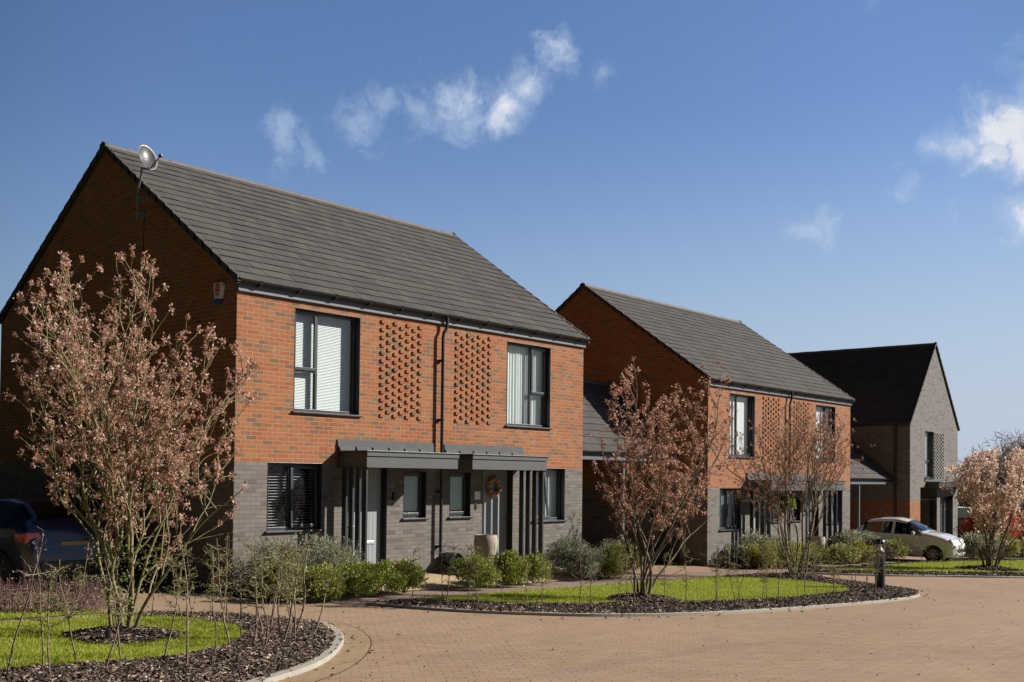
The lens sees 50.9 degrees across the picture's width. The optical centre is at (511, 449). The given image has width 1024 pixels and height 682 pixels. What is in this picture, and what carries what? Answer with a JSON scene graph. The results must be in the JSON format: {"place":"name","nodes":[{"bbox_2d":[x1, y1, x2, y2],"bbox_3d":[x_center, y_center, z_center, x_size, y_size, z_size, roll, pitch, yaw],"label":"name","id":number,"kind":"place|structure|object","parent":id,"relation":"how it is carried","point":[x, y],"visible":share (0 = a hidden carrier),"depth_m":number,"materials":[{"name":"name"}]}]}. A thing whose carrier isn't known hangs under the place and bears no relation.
{"place":"outdoors","nodes":[
{"label":"outdoors","id":0,"kind":"place"},
{"bbox_2d":[0,607,113,619],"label":"grass","id":1,"kind":"structure","parent":0,"point":[19,615],"depth_m":14.35,"materials":[{"name":"green plant"}]},
{"bbox_2d":[0,613,246,668],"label":"lawn","id":2,"kind":"structure","parent":0,"point":[197,647],"depth_m":11.55,"materials":[{"name":"green plant"}]},
{"bbox_2d":[39,559,86,661],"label":"hedge sapling","id":3,"kind":"object","parent":2,"relation":"on","point":[66,606],"visible":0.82,"depth_m":10.17,"materials":[{"name":"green plant"}]},
{"bbox_2d":[71,543,97,618],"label":"hedge sapling","id":4,"kind":"object","parent":2,"relation":"on","point":[83,575],"visible":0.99,"depth_m":13.68,"materials":[{"name":"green plant"}]},
{"bbox_2d":[62,624,186,644],"bbox_3d":[-4.398,2.068,12.268,1.344,0.169,1.338,-1,-2,40],"label":"mulch mound","id":5,"kind":"object","parent":2,"relation":"on","point":[132,633],"visible":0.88,"depth_m":11.94,"materials":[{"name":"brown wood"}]},
{"bbox_2d":[2,244,259,627],"bbox_3d":[-4.394,-0.110,12.474,2.872,4.533,2.800,1,-2,-20],"label":"blossom tree","id":6,"kind":"object","parent":2,"relation":"on","point":[113,477],"visible":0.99,"depth_m":12.17,"materials":[{"name":"pink plant"}]},
{"bbox_2d":[0,610,336,681],"bbox_3d":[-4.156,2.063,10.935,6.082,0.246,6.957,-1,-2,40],"label":"bark mulch","id":7,"kind":"object","parent":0,"point":[292,651],"visible":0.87,"depth_m":10.49,"materials":[{"name":"brown wood"}]},
{"bbox_2d":[1,526,61,671],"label":"hedge sapling","id":8,"kind":"object","parent":7,"relation":"on","point":[17,630],"visible":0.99,"depth_m":9.67,"materials":[{"name":"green plant"}]},
{"bbox_2d":[14,564,58,665],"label":"hedge sapling","id":9,"kind":"object","parent":7,"relation":"on","point":[39,607],"visible":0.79,"depth_m":9.98,"materials":[{"name":"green plant"}]},
{"bbox_2d":[31,567,71,670],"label":"hedge sapling","id":10,"kind":"object","parent":7,"relation":"on","point":[51,601],"visible":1,"depth_m":9.77,"materials":[{"name":"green plant"}]},
{"bbox_2d":[91,556,135,661],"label":"hedge sapling","id":11,"kind":"object","parent":7,"relation":"on","point":[111,591],"visible":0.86,"depth_m":10.46,"materials":[{"name":"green plant"}]},
{"bbox_2d":[103,552,148,668],"bbox_3d":[-3.575,1.488,9.971,0.358,1.117,0.421,1,-2,-28],"label":"hedge sapling","id":12,"kind":"object","parent":7,"relation":"on","point":[117,613],"visible":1,"depth_m":9.97,"materials":[{"name":"brown plant"}]},
{"bbox_2d":[158,543,197,655],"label":"hedge sapling","id":13,"kind":"object","parent":7,"relation":"on","point":[179,586],"visible":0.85,"depth_m":10.80,"materials":[{"name":"brown plant"}]},
{"bbox_2d":[164,542,208,664],"bbox_3d":[-3.124,1.486,10.367,0.308,1.185,0.533,0,-1,9],"label":"hedge sapling","id":14,"kind":"object","parent":7,"relation":"on","point":[185,582],"visible":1,"depth_m":10.35,"materials":[{"name":"brown plant"}]},
{"bbox_2d":[199,554,225,656],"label":"hedge sapling","id":15,"kind":"object","parent":7,"relation":"on","point":[212,596],"visible":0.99,"depth_m":10.93,"materials":[{"name":"brown plant"}]},
{"bbox_2d":[206,538,238,643],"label":"hedge sapling","id":16,"kind":"object","parent":7,"relation":"on","point":[223,584],"visible":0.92,"depth_m":11.76,"materials":[{"name":"brown plant"}]},
{"bbox_2d":[225,552,260,637],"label":"hedge sapling","id":17,"kind":"object","parent":7,"relation":"on","point":[240,581],"visible":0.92,"depth_m":12.28,"materials":[{"name":"brown plant"}]},
{"bbox_2d":[231,532,278,638],"bbox_3d":[-2.909,1.549,12.205,0.529,1.240,0.562,0,-2,30],"label":"hedge sapling","id":18,"kind":"object","parent":7,"relation":"on","point":[255,573],"visible":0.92,"depth_m":12.21,"materials":[{"name":"brown plant"}]},
{"bbox_2d":[242,557,277,643],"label":"hedge sapling","id":19,"kind":"object","parent":7,"relation":"on","point":[261,587],"visible":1,"depth_m":11.70,"materials":[{"name":"brown plant"}]},
{"bbox_2d":[260,532,306,637],"bbox_3d":[-2.662,1.563,12.394,0.592,1.244,0.548,1,-2,-15],"label":"hedge sapling","id":20,"kind":"object","parent":7,"relation":"on","point":[282,593],"visible":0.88,"depth_m":12.34,"materials":[{"name":"brown plant"}]},
{"bbox_2d":[269,543,309,638],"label":"hedge sapling","id":21,"kind":"object","parent":7,"relation":"on","point":[290,581],"visible":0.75,"depth_m":12.38,"materials":[{"name":"brown plant"}]},
{"bbox_2d":[273,540,307,639],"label":"hedge sapling","id":22,"kind":"object","parent":7,"relation":"on","point":[295,581],"visible":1,"depth_m":12.08,"materials":[{"name":"brown plant"}]},
{"bbox_2d":[281,533,331,632],"bbox_3d":[-2.408,1.593,12.720,0.602,1.229,0.412,1,-1,-15],"label":"hedge sapling","id":23,"kind":"object","parent":7,"relation":"on","point":[304,578],"visible":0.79,"depth_m":12.76,"materials":[{"name":"brown plant"}]},
{"bbox_2d":[309,545,355,631],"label":"hedge sapling","id":24,"kind":"object","parent":7,"relation":"on","point":[325,590],"visible":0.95,"depth_m":13.35,"materials":[{"name":"brown plant"}]},
{"bbox_2d":[0,0,1023,508],"label":"sky","id":25,"kind":"structure","parent":0,"point":[811,175],"materials":[{"name":"blue"}]},
{"bbox_2d":[1,556,1023,681],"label":"road","id":26,"kind":"structure","parent":0,"point":[793,646],"depth_m":13.69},
{"bbox_2d":[0,497,119,588],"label":"dark blue hatchback","id":27,"kind":"object","parent":26,"relation":"on","point":[64,536],"visible":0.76,"depth_m":17.93,"materials":[{"name":"paint"}]},
{"bbox_2d":[165,611,343,681],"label":"kerb","id":28,"kind":"structure","parent":26,"relation":"on","point":[326,655],"depth_m":10.70,"materials":[{"name":"concrete"}]},
{"bbox_2d":[217,591,351,598],"bbox_3d":[-3.845,2.421,18.219,1.390,0.049,1.820,-1,-2,40],"label":"planting bed","id":29,"kind":"object","parent":26,"relation":"on","point":[248,593],"visible":0.2,"depth_m":17.82,"materials":[{"name":"soil"}]},
{"bbox_2d":[242,537,314,591],"bbox_3d":[-3.896,1.923,17.930,1.168,0.976,1.123,-1,-2,40],"label":"shrub","id":30,"kind":"object","parent":29,"relation":"on","point":[268,544],"visible":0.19,"depth_m":17.91,"materials":[{"name":"green plant"}]},
{"bbox_2d":[287,531,367,591],"bbox_3d":[-3.268,1.933,18.686,1.626,1.070,1.613,2,-2,-33],"label":"shrub","id":31,"kind":"object","parent":29,"relation":"on","point":[315,556],"visible":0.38,"depth_m":18.60,"materials":[{"name":"green plant"}]},
{"bbox_2d":[257,560,317,599],"bbox_3d":[-3.556,2.040,17.040,0.970,0.688,0.900,-1,-2,40],"label":"shrub","id":32,"kind":"object","parent":26,"relation":"on","point":[274,575],"visible":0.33,"depth_m":16.88,"materials":[{"name":"green plant"}]},
{"bbox_2d":[295,561,347,600],"bbox_3d":[-3.095,2.085,17.181,1.030,0.634,0.935,-1,-2,40],"label":"shrub","id":33,"kind":"object","parent":26,"relation":"on","point":[334,594],"visible":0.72,"depth_m":17.01,"materials":[{"name":"green plant"}]},
{"bbox_2d":[276,618,370,681],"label":"paving border","id":34,"kind":"object","parent":26,"relation":"on","point":[358,651],"visible":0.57,"depth_m":11.44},
{"bbox_2d":[347,566,640,593],"bbox_3d":[-0.397,2.626,22.357,1.490,0.433,9.000,-1,-2,40],"label":"gravel apron","id":35,"kind":"object","parent":26,"relation":"on","point":[434,580],"visible":0.21,"depth_m":21.33,"materials":[{"name":"beige gravel"}]},
{"bbox_2d":[474,534,497,564],"bbox_3d":[-0.536,2.110,21.929,0.494,0.760,0.494,-1,-2,40],"label":"clay planter","id":36,"kind":"object","parent":35,"relation":"on","point":[489,541],"visible":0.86,"depth_m":21.73,"materials":[{"name":"ceramic"}]},
{"bbox_2d":[543,534,592,574],"bbox_3d":[1.295,2.350,24.036,1.090,0.975,1.301,-1,-2,40],"label":"shrub","id":37,"kind":"object","parent":35,"relation":"on","point":[560,548],"visible":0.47,"depth_m":23.85,"materials":[{"name":"green plant"}]},
{"bbox_2d":[601,541,643,575],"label":"shrub","id":38,"kind":"object","parent":35,"relation":"on","point":[623,549],"visible":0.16,"depth_m":24.47,"materials":[{"name":"green plant"}]},
{"bbox_2d":[582,379,678,539],"bbox_3d":[0.976,0.607,30.016,4.866,5.641,5.986,-1,-2,40],"label":"carport","id":39,"kind":"object","parent":26,"relation":"on","point":[596,394],"visible":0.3,"depth_m":29.90,"materials":[{"name":"tile"}]},
{"bbox_2d":[367,578,919,616],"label":"kerb","id":40,"kind":"structure","parent":26,"relation":"on","point":[485,611],"depth_m":16.54,"materials":[{"name":"concrete"}]},
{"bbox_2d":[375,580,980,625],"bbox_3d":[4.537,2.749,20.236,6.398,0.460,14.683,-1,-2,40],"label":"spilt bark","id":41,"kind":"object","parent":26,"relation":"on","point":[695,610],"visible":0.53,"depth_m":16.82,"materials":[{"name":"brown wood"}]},
{"bbox_2d":[703,564,774,567],"bbox_3d":[6.351,3.257,30.225,1.390,0.049,1.820,-1,-2,40],"label":"planting bed","id":42,"kind":"object","parent":26,"relation":"on","point":[738,566],"visible":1,"depth_m":30.05,"materials":[{"name":"soil"}]},
{"bbox_2d":[729,527,777,565],"bbox_3d":[6.870,2.729,30.559,1.305,1.122,1.453,1,-1,-4],"label":"shrub","id":43,"kind":"object","parent":42,"relation":"on","point":[741,545],"visible":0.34,"depth_m":30.50,"materials":[{"name":"green plant"}]},
{"bbox_2d":[825,528,866,548],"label":"shrub","id":44,"kind":"object","parent":26,"relation":"on","point":[840,538],"visible":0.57,"depth_m":34.91,"materials":[{"name":"green plant"}]},
{"bbox_2d":[850,439,894,527],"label":"carport","id":45,"kind":"object","parent":26,"relation":"on","point":[872,472],"visible":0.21,"depth_m":41.58,"materials":[{"name":"tile"}]},
{"bbox_2d":[785,571,1023,577],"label":"kerb","id":46,"kind":"structure","parent":26,"relation":"on","point":[892,575],"depth_m":28.09,"materials":[{"name":"concrete"}]},
{"bbox_2d":[853,509,964,561],"bbox_3d":[13.723,2.949,37.335,3.590,1.745,1.990,0,-2,37],"label":"silver hatchback","id":47,"kind":"object","parent":26,"relation":"on","point":[907,530],"visible":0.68,"depth_m":36.53,"materials":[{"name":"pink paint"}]},
{"bbox_2d":[961,531,1004,559],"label":"shrub","id":48,"kind":"object","parent":26,"relation":"on","point":[969,543],"visible":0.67,"depth_m":38.77,"materials":[{"name":"green plant"}]},
{"bbox_2d":[367,572,918,613],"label":"bark mulch","id":49,"kind":"object","parent":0,"point":[859,593],"visible":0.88,"depth_m":17.79,"materials":[{"name":"brown wood"}]},
{"bbox_2d":[406,576,849,603],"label":"lawn","id":50,"kind":"structure","parent":49,"relation":"on","point":[646,591],"depth_m":20.01,"materials":[{"name":"green plant"}]},
{"bbox_2d":[585,357,736,595],"bbox_3d":[2.650,0.512,18.694,2.495,4.254,2.836,0,-2,20],"label":"blossom tree","id":51,"kind":"object","parent":50,"relation":"on","point":[631,445],"visible":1,"depth_m":18.38,"materials":[{"name":"pink plant"}]},
{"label":"soil mound","id":52,"kind":"structure","parent":50,"relation":"on","visible":0},
{"bbox_2d":[607,592,682,602],"bbox_3d":[2.209,2.549,18.607,1.378,0.171,1.316,-1,-2,40],"label":"mulch mound","id":53,"kind":"object","parent":52,"relation":"on","point":[646,597],"visible":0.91,"depth_m":18.39,"materials":[{"name":"brown wood"}]},
{"bbox_2d":[875,538,884,587],"bbox_3d":[7.887,2.482,23.072,0.256,1.173,0.256,-1,-2,40],"label":"bollard light","id":54,"kind":"object","parent":49,"relation":"on","point":[880,582],"visible":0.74,"depth_m":22.98,"materials":[{"name":"black plastic"}]},
{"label":"soil mound","id":55,"kind":"structure","parent":49,"relation":"on","visible":0},
{"bbox_2d":[705,402,872,574],"bbox_3d":[6.537,0.979,25.720,3.543,4.203,4.438,-1,-2,40],"label":"blossom tree","id":56,"kind":"object","parent":55,"relation":"on","point":[785,483],"visible":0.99,"depth_m":25.68,"materials":[{"name":"pink plant"}]},
{"bbox_2d":[303,555,985,604],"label":"path","id":57,"kind":"structure","parent":0,"point":[363,599],"depth_m":21.48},
{"bbox_2d":[335,558,381,597],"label":"shrub","id":58,"kind":"object","parent":57,"relation":"on","point":[358,576],"visible":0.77,"depth_m":17.63,"materials":[{"name":"green plant"}]},
{"bbox_2d":[358,558,408,594],"bbox_3d":[-2.241,2.163,18.350,0.971,0.629,0.896,1,-2,-26],"label":"shrub","id":59,"kind":"object","parent":57,"relation":"on","point":[395,578],"visible":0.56,"depth_m":18.24,"materials":[{"name":"green plant"}]},
{"bbox_2d":[387,556,428,592],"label":"shrub","id":60,"kind":"object","parent":57,"relation":"on","point":[403,565],"visible":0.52,"depth_m":18.78,"materials":[{"name":"green plant"}]},
{"bbox_2d":[447,552,504,588],"bbox_3d":[-0.630,2.252,20.229,1.038,0.712,1.098,-1,-2,40],"label":"shrub","id":61,"kind":"object","parent":57,"relation":"on","point":[486,571],"visible":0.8,"depth_m":20.04,"materials":[{"name":"green plant"}]},
{"bbox_2d":[485,549,531,585],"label":"shrub","id":62,"kind":"object","parent":57,"relation":"on","point":[507,561],"visible":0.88,"depth_m":20.91,"materials":[{"name":"green plant"}]},
{"bbox_2d":[523,550,553,583],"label":"shrub","id":63,"kind":"object","parent":57,"relation":"on","point":[536,571],"visible":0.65,"depth_m":21.68,"materials":[{"name":"green plant"}]},
{"bbox_2d":[556,544,605,578],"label":"shrub","id":64,"kind":"object","parent":57,"relation":"on","point":[574,564],"visible":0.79,"depth_m":23.27,"materials":[{"name":"green plant"}]},
{"bbox_2d":[592,544,630,577],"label":"shrub","id":65,"kind":"object","parent":57,"relation":"on","point":[610,563],"visible":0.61,"depth_m":23.75,"materials":[{"name":"green plant"}]},
{"bbox_2d":[742,540,780,567],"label":"shrub","id":66,"kind":"object","parent":57,"relation":"on","point":[753,549],"visible":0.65,"depth_m":29.42,"materials":[{"name":"green plant"}]},
{"bbox_2d":[774,540,804,566],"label":"shrub","id":67,"kind":"object","parent":57,"relation":"on","point":[794,547],"visible":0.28,"depth_m":30.02,"materials":[{"name":"green plant"}]},
{"bbox_2d":[828,542,863,562],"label":"shrub","id":68,"kind":"object","parent":57,"relation":"on","point":[843,554],"visible":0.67,"depth_m":33.02,"materials":[{"name":"green plant"}]},
{"bbox_2d":[847,540,877,563],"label":"shrub","id":69,"kind":"object","parent":57,"relation":"on","point":[863,545],"visible":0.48,"depth_m":33.79,"materials":[{"name":"green plant"}]},
{"bbox_2d":[885,538,911,560],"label":"shrub","id":70,"kind":"object","parent":57,"relation":"on","point":[900,548],"visible":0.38,"depth_m":35.78,"materials":[{"name":"green plant"}]},
{"bbox_2d":[965,553,1023,558],"bbox_3d":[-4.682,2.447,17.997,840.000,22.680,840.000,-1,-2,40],"label":"ground","id":71,"kind":"structure","parent":0,"point":[1014,557],"depth_m":42.69,"materials":[{"name":"brown soil"}]},
{"bbox_2d":[0,570,112,613],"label":"hedge","id":72,"kind":"object","parent":71,"relation":"on","point":[4,596],"visible":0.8,"depth_m":14.72,"materials":[{"name":"brown plant"}]},
{"bbox_2d":[0,141,590,592],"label":"brick house","id":73,"kind":"structure","parent":71,"relation":"on","point":[414,385],"depth_m":20.98,"materials":[{"name":"orange brick"}]},
{"bbox_2d":[135,144,162,353],"bbox_3d":[-6.730,-3.633,19.734,0.388,3.936,0.858,2,-2,-32],"label":"satellite dish","id":74,"kind":"object","parent":73,"relation":"attached to","point":[148,157],"visible":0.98,"depth_m":19.81,"materials":[{"name":"grey metal"}]},
{"bbox_2d":[213,282,224,303],"bbox_3d":[-5.010,-2.679,18.398,0.270,0.360,0.076,-1,-2,40],"label":"alarm box","id":75,"kind":"object","parent":73,"relation":"attached to","point":[218,288],"visible":1,"depth_m":18.35,"materials":[{"name":"white plastic"}]},
{"bbox_2d":[264,462,324,533],"bbox_3d":[-4.098,0.875,19.241,0.805,1.868,1.775,-1,-2,40],"label":"window","id":76,"kind":"structure","parent":73,"relation":"in","point":[287,483],"depth_m":19.49,"materials":[{"name":"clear glass"}]},
{"bbox_2d":[291,307,362,416],"bbox_3d":[-3.617,-1.534,19.837,0.805,2.513,2.111,-1,-2,40],"label":"window","id":77,"kind":"structure","parent":73,"relation":"in","point":[321,366],"depth_m":19.90,"materials":[{"name":"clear glass"}]},
{"bbox_2d":[347,467,387,564],"bbox_3d":[-2.799,1.346,20.373,0.194,2.141,0.996,-1,-2,40],"label":"door","id":78,"kind":"structure","parent":73,"relation":"in","point":[377,477],"depth_m":20.64,"materials":[{"name":"grey paint"}]},
{"bbox_2d":[401,471,428,519],"bbox_3d":[-2.183,0.939,21.497,0.805,1.593,1.206,-1,-2,40],"label":"window","id":79,"kind":"structure","parent":73,"relation":"in","point":[414,491],"depth_m":21.45,"materials":[{"name":"grey glass"}]},
{"bbox_2d":[413,472,473,518],"bbox_3d":[-1.339,0.973,22.492,0.805,1.593,1.216,-1,-2,40],"label":"window","id":80,"kind":"structure","parent":73,"relation":"in","point":[460,482],"depth_m":22.46,"materials":[{"name":"grey glass"}]},
{"bbox_2d":[482,470,512,565],"bbox_3d":[-0.383,1.443,23.219,0.194,2.141,0.996,-1,-2,40],"label":"door","id":81,"kind":"structure","parent":73,"relation":"in","point":[497,512],"depth_m":23.41,"materials":[{"name":"grey paint"}]},
{"bbox_2d":[486,476,501,497],"bbox_3d":[-0.380,0.795,23.168,0.121,0.491,0.480,-1,-2,40],"label":"wreath","id":82,"kind":"object","parent":81,"relation":"attached to","point":[496,492],"depth_m":23.12,"materials":[{"name":"brown plant"}]},
{"bbox_2d":[505,341,552,429],"bbox_3d":[0.306,-1.416,24.067,0.299,1.873,1.625,-1,-2,40],"label":"window","id":83,"kind":"structure","parent":73,"relation":"in","point":[525,408],"depth_m":24.23,"materials":[{"name":"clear glass"}]},
{"bbox_2d":[530,468,567,522],"bbox_3d":[0.763,1.030,24.576,0.299,1.228,1.290,-1,-2,40],"label":"window","id":84,"kind":"structure","parent":73,"relation":"in","point":[552,476],"depth_m":24.96,"materials":[{"name":"grey glass"}]},
{"bbox_2d":[555,282,855,565],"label":"brick house","id":85,"kind":"structure","parent":71,"relation":"on","point":[667,346],"depth_m":32.40,"materials":[{"name":"red brick"}]},
{"bbox_2d":[651,497,679,563],"bbox_3d":[4.389,2.377,30.947,0.950,2.050,0.060,-1,-2,40],"label":"side door","id":86,"kind":"structure","parent":85,"relation":"in","point":[660,559],"depth_m":30.90,"materials":[{"name":"metal"}]},
{"bbox_2d":[719,488,741,530],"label":"window","id":87,"kind":"structure","parent":85,"relation":"in","point":[726,501],"depth_m":31.37,"materials":[{"name":"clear glass"}]},
{"bbox_2d":[729,393,754,458],"bbox_3d":[6.513,-0.659,31.898,0.805,2.513,2.111,-1,-2,40],"label":"window","id":88,"kind":"structure","parent":85,"relation":"in","point":[740,402],"depth_m":32.13,"materials":[{"name":"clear glass"}]},
{"bbox_2d":[791,492,800,521],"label":"window","id":89,"kind":"structure","parent":85,"relation":"in","point":[797,511],"depth_m":34.57,"materials":[{"name":"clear glass"}]},
{"bbox_2d":[805,490,818,543],"bbox_3d":[9.747,2.318,35.280,0.194,2.141,0.996,-1,-2,40],"label":"door","id":90,"kind":"structure","parent":85,"relation":"in","point":[807,522],"depth_m":35.41,"materials":[{"name":"grey paint"}]},
{"bbox_2d":[816,405,835,461],"bbox_3d":[10.242,-0.509,36.291,0.805,2.513,2.111,-1,-2,40],"label":"window","id":91,"kind":"structure","parent":85,"relation":"in","point":[819,408],"depth_m":36.63,"materials":[{"name":"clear glass"}]},
{"bbox_2d":[788,342,964,536],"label":"gable house","id":92,"kind":"structure","parent":71,"relation":"on","point":[905,423],"depth_m":44.08,"materials":[{"name":"grey brick"}]},
{"bbox_2d":[925,431,934,478],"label":"window","id":93,"kind":"structure","parent":92,"relation":"in","point":[931,434],"depth_m":44.23,"materials":[{"name":"black glass"}]},
{"bbox_2d":[940,495,952,534],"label":"window","id":94,"kind":"structure","parent":92,"relation":"in","point":[950,497],"depth_m":45.94,"materials":[{"name":"black glass"}]},
{"bbox_2d":[953,499,1023,540],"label":"red leaved shrub","id":95,"kind":"object","parent":71,"relation":"on","point":[969,527],"visible":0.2,"depth_m":42.28,"materials":[{"name":"brown plant"}]},
{"bbox_2d":[958,453,1022,506],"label":"bare tree","id":96,"kind":"object","parent":71,"relation":"on","point":[998,474],"visible":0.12,"depth_m":73.15,"materials":[{"name":"plant"}]},
{"bbox_2d":[958,478,1023,517],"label":"thicket","id":97,"kind":"object","parent":71,"relation":"on","point":[1020,506],"visible":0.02,"depth_m":71.36,"materials":[{"name":"plant"}]},
{"bbox_2d":[983,531,1023,558],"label":"shrub","id":98,"kind":"object","parent":71,"relation":"on","point":[1015,547],"visible":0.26,"depth_m":39.56,"materials":[{"name":"green plant"}]},
{"bbox_2d":[987,428,1023,512],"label":"bare tree","id":99,"kind":"object","parent":71,"relation":"on","point":[1014,444],"visible":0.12,"depth_m":75.30,"materials":[{"name":"plant"}]},
{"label":"mulch bed","id":100,"kind":"structure","parent":0,"visible":0},
{"bbox_2d":[793,559,1023,576],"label":"bark mulch","id":101,"kind":"object","parent":100,"relation":"on","point":[968,573],"visible":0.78,"depth_m":28.80,"materials":[{"name":"brown wood"}]},
{"bbox_2d":[820,560,1023,572],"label":"lawn","id":102,"kind":"structure","parent":100,"relation":"on","point":[929,565],"depth_m":31.90,"materials":[{"name":"green plant"}]},
{"bbox_2d":[940,446,1023,566],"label":"blossom tree","id":103,"kind":"object","parent":102,"relation":"on","point":[993,524],"visible":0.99,"depth_m":31.62,"materials":[{"name":"pink plant"}]},
{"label":"soil mound","id":104,"kind":"structure","parent":102,"relation":"on","visible":0},
{"bbox_2d":[954,565,1023,571],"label":"mulch mound","id":105,"kind":"object","parent":104,"relation":"on","point":[985,567],"visible":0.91,"depth_m":31.30,"materials":[{"name":"brown wood"}]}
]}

